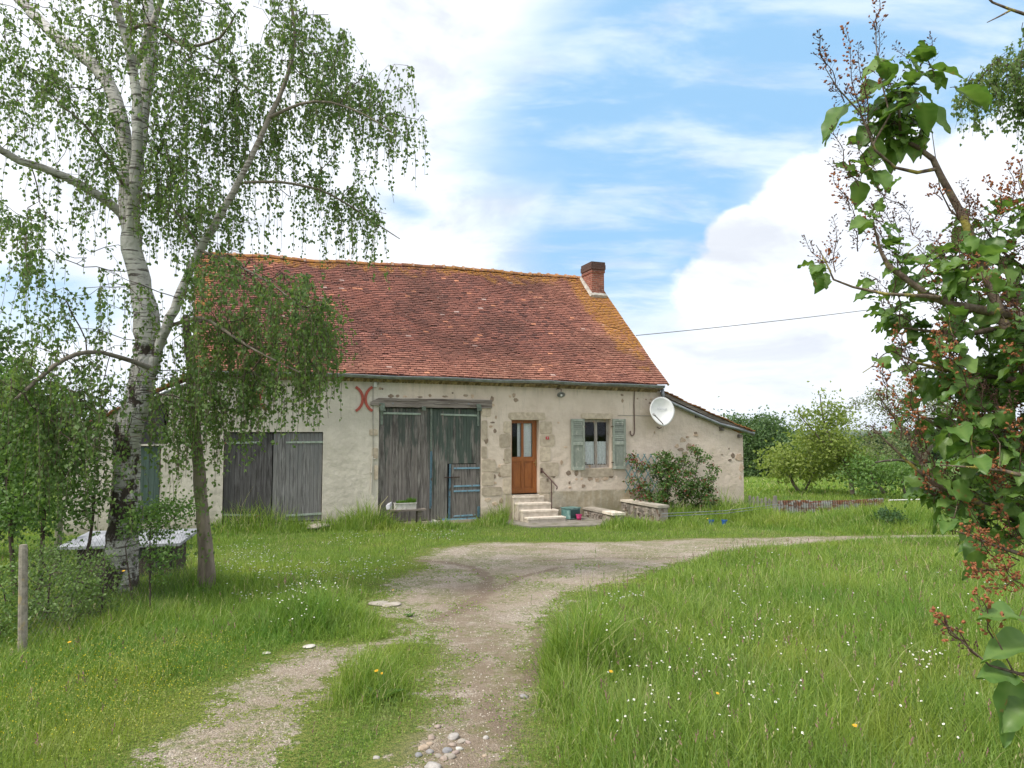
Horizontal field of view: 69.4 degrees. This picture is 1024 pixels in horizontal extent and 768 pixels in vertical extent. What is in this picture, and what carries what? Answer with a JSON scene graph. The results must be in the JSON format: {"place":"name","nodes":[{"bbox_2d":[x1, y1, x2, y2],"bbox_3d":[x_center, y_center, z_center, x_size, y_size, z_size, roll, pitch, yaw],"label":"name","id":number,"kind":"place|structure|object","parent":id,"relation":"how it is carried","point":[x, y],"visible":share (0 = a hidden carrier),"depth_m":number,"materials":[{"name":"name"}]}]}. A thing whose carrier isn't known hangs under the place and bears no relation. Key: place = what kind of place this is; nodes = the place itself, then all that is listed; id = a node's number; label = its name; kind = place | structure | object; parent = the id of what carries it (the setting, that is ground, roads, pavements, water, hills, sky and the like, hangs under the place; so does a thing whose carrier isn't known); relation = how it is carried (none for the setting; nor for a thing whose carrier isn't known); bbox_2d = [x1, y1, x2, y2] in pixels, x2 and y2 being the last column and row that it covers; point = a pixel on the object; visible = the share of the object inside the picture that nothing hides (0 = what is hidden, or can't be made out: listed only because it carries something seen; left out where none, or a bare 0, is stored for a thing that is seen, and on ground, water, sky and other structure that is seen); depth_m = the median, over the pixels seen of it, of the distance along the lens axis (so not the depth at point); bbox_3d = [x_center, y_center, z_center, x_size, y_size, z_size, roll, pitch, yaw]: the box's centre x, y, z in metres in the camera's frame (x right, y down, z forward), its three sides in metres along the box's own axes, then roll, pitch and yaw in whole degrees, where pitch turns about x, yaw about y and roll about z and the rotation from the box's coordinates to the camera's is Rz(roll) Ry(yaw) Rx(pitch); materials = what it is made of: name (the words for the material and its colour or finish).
{"place":"outdoors","nodes":[
{"label":"outdoors","id":0,"kind":"place"},
{"bbox_2d":[0,456,1023,767],"bbox_3d":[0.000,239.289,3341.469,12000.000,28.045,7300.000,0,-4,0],"label":"ground","id":1,"kind":"structure","parent":0,"point":[376,720],"depth_m":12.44,"materials":[{"name":"green plant"}]},
{"bbox_2d":[17,544,27,652],"bbox_3d":[-4.082,1.964,6.176,0.174,1.220,0.072,-3,-5,37],"label":"fence post","id":2,"kind":"object","parent":1,"relation":"on","point":[22,590],"visible":0.67,"depth_m":6.18,"materials":[{"name":"wood"}]},
{"bbox_2d":[25,523,189,651],"bbox_3d":[-4.029,1.989,7.662,0.002,1.030,3.001,0,-4,1],"label":"wire netting","id":3,"kind":"object","parent":2,"relation":"attached to","point":[99,576],"visible":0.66,"depth_m":7.21,"materials":[{"name":"grey metal"}]},
{"bbox_2d":[0,308,73,546],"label":"dark tree","id":4,"kind":"object","parent":1,"relation":"on","point":[11,342],"visible":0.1,"depth_m":13.05,"materials":[{"name":"green plant"}]},
{"bbox_2d":[53,511,62,574],"bbox_3d":[-6.381,2.411,10.385,0.105,1.250,0.100,0,-4,0],"label":"fence post","id":5,"kind":"object","parent":1,"relation":"on","point":[59,524],"visible":0.19,"depth_m":10.37,"materials":[{"name":"wood"}]},
{"bbox_2d":[0,342,128,592],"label":"elm shrub","id":6,"kind":"object","parent":1,"relation":"on","point":[23,509],"visible":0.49,"depth_m":8.37,"materials":[{"name":"green plant"}]},
{"bbox_2d":[0,531,150,648],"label":"bramble bush","id":7,"kind":"object","parent":1,"relation":"on","point":[6,623],"visible":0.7,"depth_m":7.24,"materials":[{"name":"green plant"}]},
{"bbox_2d":[58,528,196,580],"bbox_3d":[-5.431,2.439,10.537,1.650,0.640,0.760,0,-4,-6],"label":"rabbit hutch","id":8,"kind":"object","parent":1,"relation":"on","point":[100,538],"visible":0.27,"depth_m":10.31,"materials":[{"name":"grey wood"}]},
{"bbox_2d":[111,490,213,598],"bbox_3d":[-4.076,1.829,8.466,1.007,1.236,0.899,-1,-4,16],"label":"sapling","id":9,"kind":"object","parent":1,"relation":"on","point":[164,508],"visible":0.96,"depth_m":8.40,"materials":[{"name":"green plant"}]},
{"bbox_2d":[0,609,343,766],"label":"weed flowers","id":10,"kind":"object","parent":1,"relation":"on","point":[117,681],"visible":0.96,"depth_m":5.10,"materials":[{"name":"plant"}]},
{"bbox_2d":[172,314,227,592],"bbox_3d":[-3.981,0.873,9.437,0.724,3.550,0.487,-2,-4,26],"label":"slim tree","id":11,"kind":"object","parent":1,"relation":"on","point":[205,552],"visible":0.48,"depth_m":9.35,"materials":[{"name":"grey plant"}]},
{"bbox_2d":[0,0,430,597],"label":"birch tree","id":12,"kind":"object","parent":1,"relation":"on","point":[314,344],"visible":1,"depth_m":8.83,"materials":[{"name":"green plant"}]},
{"bbox_2d":[307,523,333,529],"bbox_3d":[-4.731,3.501,18.220,0.603,0.155,0.750,-1,-4,15],"label":"stone","id":13,"kind":"object","parent":1,"relation":"on","point":[314,526],"visible":0.59,"depth_m":17.95,"materials":[{"name":"stone"}]},
{"bbox_2d":[365,669,403,704],"bbox_3d":[-0.870,2.081,5.061,0.250,0.242,0.261,2,-4,-22],"label":"dock weed","id":14,"kind":"object","parent":1,"relation":"on","point":[390,693],"visible":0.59,"depth_m":5.06,"materials":[{"name":"green plant"}]},
{"bbox_2d":[62,252,754,535],"bbox_3d":[-2.884,0.075,24.465,19.134,8.950,9.636,1,-4,-20],"label":"farmhouse","id":15,"kind":"object","parent":1,"relation":"on","point":[455,406],"visible":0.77,"depth_m":21.01,"materials":[{"name":"ceramic"}]},
{"bbox_2d":[140,447,159,521],"bbox_3d":[-8.659,2.371,17.490,0.572,1.766,0.028,1,-4,-20],"label":"side door","id":16,"kind":"structure","parent":15,"relation":"in","point":[152,478],"depth_m":17.51,"materials":[{"name":"green wood"}]},
{"bbox_2d":[223,433,272,522],"bbox_3d":[-6.542,2.323,18.293,1.145,2.208,0.040,1,-4,-20],"label":"barn door","id":17,"kind":"structure","parent":15,"relation":"in","point":[253,476],"depth_m":18.30,"materials":[{"name":"grey wood"}]},
{"bbox_2d":[272,433,322,520],"bbox_3d":[-5.383,2.350,18.688,1.255,2.207,0.043,1,-4,-20],"label":"barn door","id":18,"kind":"structure","parent":15,"relation":"in","point":[305,459],"depth_m":18.68,"materials":[{"name":"grey wood"}]},
{"bbox_2d":[378,403,429,520],"bbox_3d":[-2.843,2.069,19.610,1.407,3.113,0.137,1,-4,-20],"label":"barn door","id":19,"kind":"structure","parent":15,"relation":"in","point":[404,433],"depth_m":19.65,"materials":[{"name":"grey wood"}]},
{"bbox_2d":[429,404,481,519],"bbox_3d":[-1.528,2.114,20.093,1.437,3.160,0.139,1,-4,-20],"label":"barn door","id":20,"kind":"structure","parent":15,"relation":"in","point":[454,433],"depth_m":20.12,"materials":[{"name":"grey wood"}]},
{"bbox_2d":[511,420,536,493],"bbox_3d":[0.313,2.058,20.970,0.830,2.066,0.156,1,-4,-20],"label":"front door","id":21,"kind":"structure","parent":15,"relation":"in","point":[523,468],"depth_m":21.00,"materials":[{"name":"brown wood"}]},
{"bbox_2d":[556,388,564,397],"bbox_3d":[1.380,0.249,21.130,0.281,0.270,0.190,-1,-4,18],"label":"wall lamp","id":22,"kind":"object","parent":15,"relation":"attached to","point":[560,394],"visible":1,"depth_m":21.13,"materials":[{"name":"metal"}]},
{"bbox_2d":[585,419,608,467],"bbox_3d":[2.453,1.748,21.779,0.866,1.427,0.060,1,-4,-20],"label":"window","id":23,"kind":"structure","parent":15,"relation":"in","point":[596,452],"depth_m":21.79,"materials":[{"name":"grey wood"}]},
{"bbox_2d":[625,454,657,492],"bbox_3d":[3.849,2.643,21.989,1.137,1.141,0.017,1,-4,-20],"label":"trellis","id":24,"kind":"object","parent":15,"relation":"attached to","point":[637,469],"visible":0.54,"depth_m":21.98,"materials":[{"name":"grey wood"}]},
{"bbox_2d":[650,397,674,428],"bbox_3d":[4.330,0.854,21.998,0.946,0.953,0.546,3,-5,-40],"label":"satellite dish","id":25,"kind":"object","parent":15,"relation":"attached to","point":[662,411],"visible":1,"depth_m":22.08,"materials":[{"name":"white paint"}]},
{"bbox_2d":[636,298,954,335],"bbox_3d":[15.833,-3.353,28.540,24.121,3.874,0.022,1,-4,-16],"label":"overhead cable","id":26,"kind":"object","parent":15,"relation":"attached to","point":[769,321],"visible":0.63,"depth_m":26.54,"materials":[{"name":"black rubber"}]},
{"bbox_2d":[390,508,426,525],"bbox_3d":[-2.691,3.509,19.059,0.920,0.569,0.300,1,-4,-20],"label":"plank bench","id":27,"kind":"object","parent":1,"relation":"on","point":[418,512],"visible":0.55,"depth_m":19.02,"materials":[{"name":"grey wood"}]},
{"bbox_2d":[386,502,391,509],"bbox_3d":[-3.153,3.124,18.994,0.156,0.190,0.102,5,-6,-50],"label":"plastic sheet","id":28,"kind":"object","parent":27,"relation":"on","point":[388,505],"visible":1,"depth_m":18.96,"materials":[{"name":"white plastic"}]},
{"bbox_2d":[393,497,415,509],"bbox_3d":[-2.738,3.059,19.073,0.610,0.331,0.244,1,-4,-20],"label":"planter","id":29,"kind":"object","parent":27,"relation":"on","point":[408,504],"visible":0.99,"depth_m":18.99,"materials":[{"name":"white plastic"}]},
{"bbox_2d":[0,528,1023,767],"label":"grass seedheads","id":30,"kind":"object","parent":1,"relation":"on","point":[822,677],"depth_m":5.17,"materials":[{"name":"green plant"}]},
{"bbox_2d":[506,517,604,527],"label":"concrete slab","id":31,"kind":"structure","parent":1,"relation":"on","point":[585,521],"depth_m":19.59,"materials":[{"name":"grey concrete"}]},
{"bbox_2d":[512,494,565,522],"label":"stone steps","id":32,"kind":"structure","parent":31,"relation":"on","point":[530,509],"depth_m":20.30,"materials":[{"name":"stone"}]},
{"bbox_2d":[540,468,557,508],"bbox_3d":[1.037,3.068,20.518,0.080,1.446,0.872,2,-4,-29],"label":"handrail","id":33,"kind":"object","parent":31,"relation":"on","point":[541,470],"visible":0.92,"depth_m":20.46,"materials":[{"name":"metal"}]},
{"bbox_2d":[560,506,580,518],"bbox_3d":[1.639,3.593,20.636,0.440,0.305,0.380,3,-5,-40],"label":"green box","id":34,"kind":"object","parent":31,"relation":"on","point":[569,512],"visible":0.84,"depth_m":20.50,"materials":[{"name":"blue plastic"}]},
{"bbox_2d":[576,514,581,519],"bbox_3d":[1.847,3.672,20.399,0.176,0.155,0.173,0,-4,0],"label":"flower pot","id":35,"kind":"object","parent":31,"relation":"on","point":[578,516],"visible":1,"depth_m":20.34,"materials":[{"name":"pink plastic"}]},
{"bbox_2d":[168,527,1010,604],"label":"white flowers","id":36,"kind":"object","parent":1,"relation":"on","point":[381,566],"visible":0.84,"depth_m":10.61,"materials":[{"name":"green plant"}]},
{"bbox_2d":[583,507,624,521],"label":"wall","id":37,"kind":"structure","parent":1,"relation":"on","point":[599,513],"depth_m":20.32,"materials":[{"name":"grey stone"}]},
{"bbox_2d":[620,499,668,523],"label":"wall","id":38,"kind":"structure","parent":1,"relation":"on","point":[639,508],"depth_m":20.53,"materials":[{"name":"grey stone"}]},
{"bbox_2d":[662,504,781,516],"bbox_3d":[5.715,3.394,19.816,4.563,0.155,0.014,2,-5,-32],"label":"wire","id":39,"kind":"object","parent":38,"relation":"attached to","point":[716,513],"visible":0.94,"depth_m":19.58,"materials":[{"name":"metal"}]},
{"bbox_2d":[622,445,721,510],"bbox_3d":[4.581,2.695,21.097,2.865,1.954,1.154,0,-4,0],"label":"rose bush","id":40,"kind":"object","parent":1,"relation":"on","point":[660,471],"visible":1,"depth_m":21.08,"materials":[{"name":"green plant"}]},
{"bbox_2d":[748,495,777,508],"bbox_3d":[7.953,3.799,23.407,0.970,0.577,0.040,0,-4,0],"label":"picket fence","id":41,"kind":"object","parent":1,"relation":"on","point":[769,501],"visible":0.52,"depth_m":23.39,"materials":[{"name":"grey wood"}]},
{"bbox_2d":[713,396,827,477],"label":"broad tree","id":42,"kind":"object","parent":1,"relation":"on","point":[764,427],"visible":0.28,"depth_m":55.53,"materials":[{"name":"green plant"}]},
{"bbox_2d":[773,496,776,510],"bbox_3d":[7.623,3.697,21.399,0.096,0.920,0.075,1,-4,-14],"label":"fence post","id":43,"kind":"object","parent":1,"relation":"on","point":[775,500],"visible":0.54,"depth_m":21.39,"materials":[{"name":"grey wood"}]},
{"bbox_2d":[749,423,847,493],"bbox_3d":[11.985,3.189,30.742,4.128,3.179,4.489,0,-4,0],"label":"young tree","id":44,"kind":"object","parent":1,"relation":"on","point":[794,464],"visible":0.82,"depth_m":30.40,"materials":[{"name":"green plant"}]},
{"bbox_2d":[778,498,883,513],"bbox_3d":[9.769,3.796,22.499,4.392,0.670,0.039,2,-4,-24],"label":"rusty sheet fence","id":45,"kind":"object","parent":1,"relation":"on","point":[793,505],"visible":0.45,"depth_m":22.24,"materials":[{"name":"brown metal"}]},
{"bbox_2d":[783,381,892,493],"bbox_3d":[12.845,2.082,28.903,4.220,4.457,3.963,0,-4,0],"label":"young tree","id":46,"kind":"object","parent":1,"relation":"on","point":[833,437],"visible":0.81,"depth_m":28.69,"materials":[{"name":"green plant"}]},
{"bbox_2d":[819,438,870,469],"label":"hedgerow tree","id":47,"kind":"object","parent":1,"relation":"on","point":[854,448],"visible":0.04,"depth_m":88.23,"materials":[{"name":"green plant"}]},
{"bbox_2d":[854,431,897,458],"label":"hedgerow tree","id":48,"kind":"object","parent":1,"relation":"on","point":[886,436],"visible":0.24,"depth_m":136.53,"materials":[{"name":"green plant"}]},
{"bbox_2d":[822,447,940,498],"bbox_3d":[13.468,3.234,26.879,3.739,1.929,3.718,0,-4,0],"label":"orchard tree","id":49,"kind":"object","parent":1,"relation":"on","point":[877,477],"visible":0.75,"depth_m":26.62,"materials":[{"name":"green plant"}]},
{"bbox_2d":[869,505,918,527],"bbox_3d":[9.464,3.371,18.340,1.136,0.756,0.845,0,-4,0],"label":"ditch bush","id":50,"kind":"object","parent":1,"relation":"on","point":[881,512],"visible":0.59,"depth_m":18.23,"materials":[{"name":"green plant"}]},
{"bbox_2d":[883,428,911,457],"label":"hedgerow tree","id":51,"kind":"object","parent":1,"relation":"on","point":[896,432],"visible":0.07,"depth_m":147.02,"materials":[{"name":"green plant"}]},
{"bbox_2d":[890,499,919,500],"bbox_3d":[13.187,3.750,24.002,2.131,0.054,0.044,1,-4,-11],"label":"white pole","id":52,"kind":"object","parent":1,"relation":"on","point":[902,499],"visible":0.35,"depth_m":23.87,"materials":[{"name":"white metal"}]},
{"bbox_2d":[835,375,981,489],"bbox_3d":[7.372,0.971,13.421,2.658,2.474,1.842,0,-4,0],"label":"hawthorn tree","id":53,"kind":"object","parent":1,"relation":"on","point":[915,453],"visible":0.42,"depth_m":13.38,"materials":[{"name":"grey plant"}]},
{"bbox_2d":[797,0,1023,747],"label":"lilac bush","id":54,"kind":"object","parent":1,"relation":"on","point":[972,433],"visible":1,"depth_m":1.71,"materials":[{"name":"green plant"}]},
{"bbox_2d":[898,437,946,462],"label":"hedgerow tree","id":55,"kind":"object","parent":1,"relation":"on","point":[937,455],"visible":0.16,"depth_m":118.34,"materials":[{"name":"green plant"}]},
{"bbox_2d":[932,474,1023,516],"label":"hedge bush","id":56,"kind":"object","parent":1,"relation":"on","point":[1018,497],"visible":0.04,"depth_m":19.72,"materials":[{"name":"green plant"}]},
{"bbox_2d":[950,38,1023,153],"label":"birch tree","id":57,"kind":"object","parent":1,"relation":"on","point":[1014,77],"visible":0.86,"depth_m":8.27,"materials":[{"name":"green plant"}]},
{"bbox_2d":[0,0,1023,430],"label":"sky","id":58,"kind":"structure","parent":0,"point":[676,146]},
{"bbox_2d":[82,534,973,767],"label":"gravel track","id":59,"kind":"structure","parent":0,"point":[250,723],"depth_m":5.73,"materials":[{"name":"grey gravel"}]},
{"bbox_2d":[303,644,314,647],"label":"stone slab","id":60,"kind":"structure","parent":59,"relation":"on","point":[309,646],"depth_m":6.47,"materials":[{"name":"white stone"}]},
{"bbox_2d":[368,601,389,605],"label":"stone slab","id":61,"kind":"structure","parent":59,"relation":"on","point":[374,603],"depth_m":8.44,"materials":[{"name":"stone"}]},
{"bbox_2d":[382,602,400,606],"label":"stone slab","id":62,"kind":"structure","parent":59,"relation":"on","point":[392,604],"depth_m":8.39,"materials":[{"name":"stone"}]},
{"bbox_2d":[415,752,422,756],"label":"cobble","id":63,"kind":"object","parent":59,"relation":"on","point":[417,754],"visible":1,"depth_m":4.11,"materials":[{"name":"stone"}]},
{"bbox_2d":[418,744,428,750],"bbox_3d":[-0.505,2.072,4.221,0.067,0.024,0.055,3,-5,-36],"label":"cobble","id":64,"kind":"object","parent":59,"relation":"on","point":[422,747],"visible":0.98,"depth_m":4.21,"materials":[{"name":"stone"}]},
{"bbox_2d":[426,749,433,753],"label":"cobble","id":65,"kind":"object","parent":59,"relation":"on","point":[429,751],"visible":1,"depth_m":4.15,"materials":[{"name":"stone"}]},
{"bbox_2d":[427,734,434,739],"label":"cobble","id":66,"kind":"object","parent":59,"relation":"on","point":[431,737],"visible":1,"depth_m":4.36,"materials":[{"name":"stone"}]},
{"bbox_2d":[424,761,440,767],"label":"cobble","id":67,"kind":"object","parent":59,"relation":"on","point":[430,764],"visible":1,"depth_m":3.94,"materials":[{"name":"stone"}]},
{"bbox_2d":[439,755,447,760],"bbox_3d":[-0.374,2.058,4.066,0.051,0.023,0.045,-3,-5,41],"label":"cobble","id":68,"kind":"object","parent":59,"relation":"on","point":[443,758],"visible":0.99,"depth_m":4.05,"materials":[{"name":"stone"}]},
{"bbox_2d":[442,747,452,752],"bbox_3d":[-0.366,2.068,4.179,0.063,0.022,0.050,3,-5,-41],"label":"cobble","id":69,"kind":"object","parent":59,"relation":"on","point":[447,750],"visible":0.89,"depth_m":4.17,"materials":[{"name":"stone"}]},
{"bbox_2d":[444,753,455,758],"bbox_3d":[-0.346,2.059,4.097,0.076,0.026,0.061,-1,-4,13],"label":"cobble","id":70,"kind":"object","parent":59,"relation":"on","point":[450,755],"visible":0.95,"depth_m":4.08,"materials":[{"name":"stone"}]},
{"bbox_2d":[447,732,458,739],"bbox_3d":[-0.346,2.086,4.378,0.070,0.035,0.068,2,-4,-23],"label":"cobble","id":71,"kind":"object","parent":59,"relation":"on","point":[453,736],"visible":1,"depth_m":4.36,"materials":[{"name":"stone"}]},
{"bbox_2d":[457,738,465,743],"bbox_3d":[-0.294,2.082,4.313,0.052,0.022,0.058,-2,-4,22],"label":"cobble","id":72,"kind":"object","parent":59,"relation":"on","point":[461,740],"visible":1,"depth_m":4.30,"materials":[{"name":"stone"}]},
{"bbox_2d":[519,694,528,698],"bbox_3d":[0.080,2.164,5.130,0.058,0.024,0.079,3,-5,-38],"label":"cobble","id":73,"kind":"object","parent":59,"relation":"on","point":[523,696],"visible":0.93,"depth_m":5.11,"materials":[{"name":"stone"}]},
{"bbox_2d":[789,430,888,437],"bbox_3d":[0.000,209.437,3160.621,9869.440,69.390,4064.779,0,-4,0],"label":"hills","id":74,"kind":"structure","parent":0,"point":[852,432],"depth_m":3997.22,"materials":[{"name":"green plant"}]}
]}

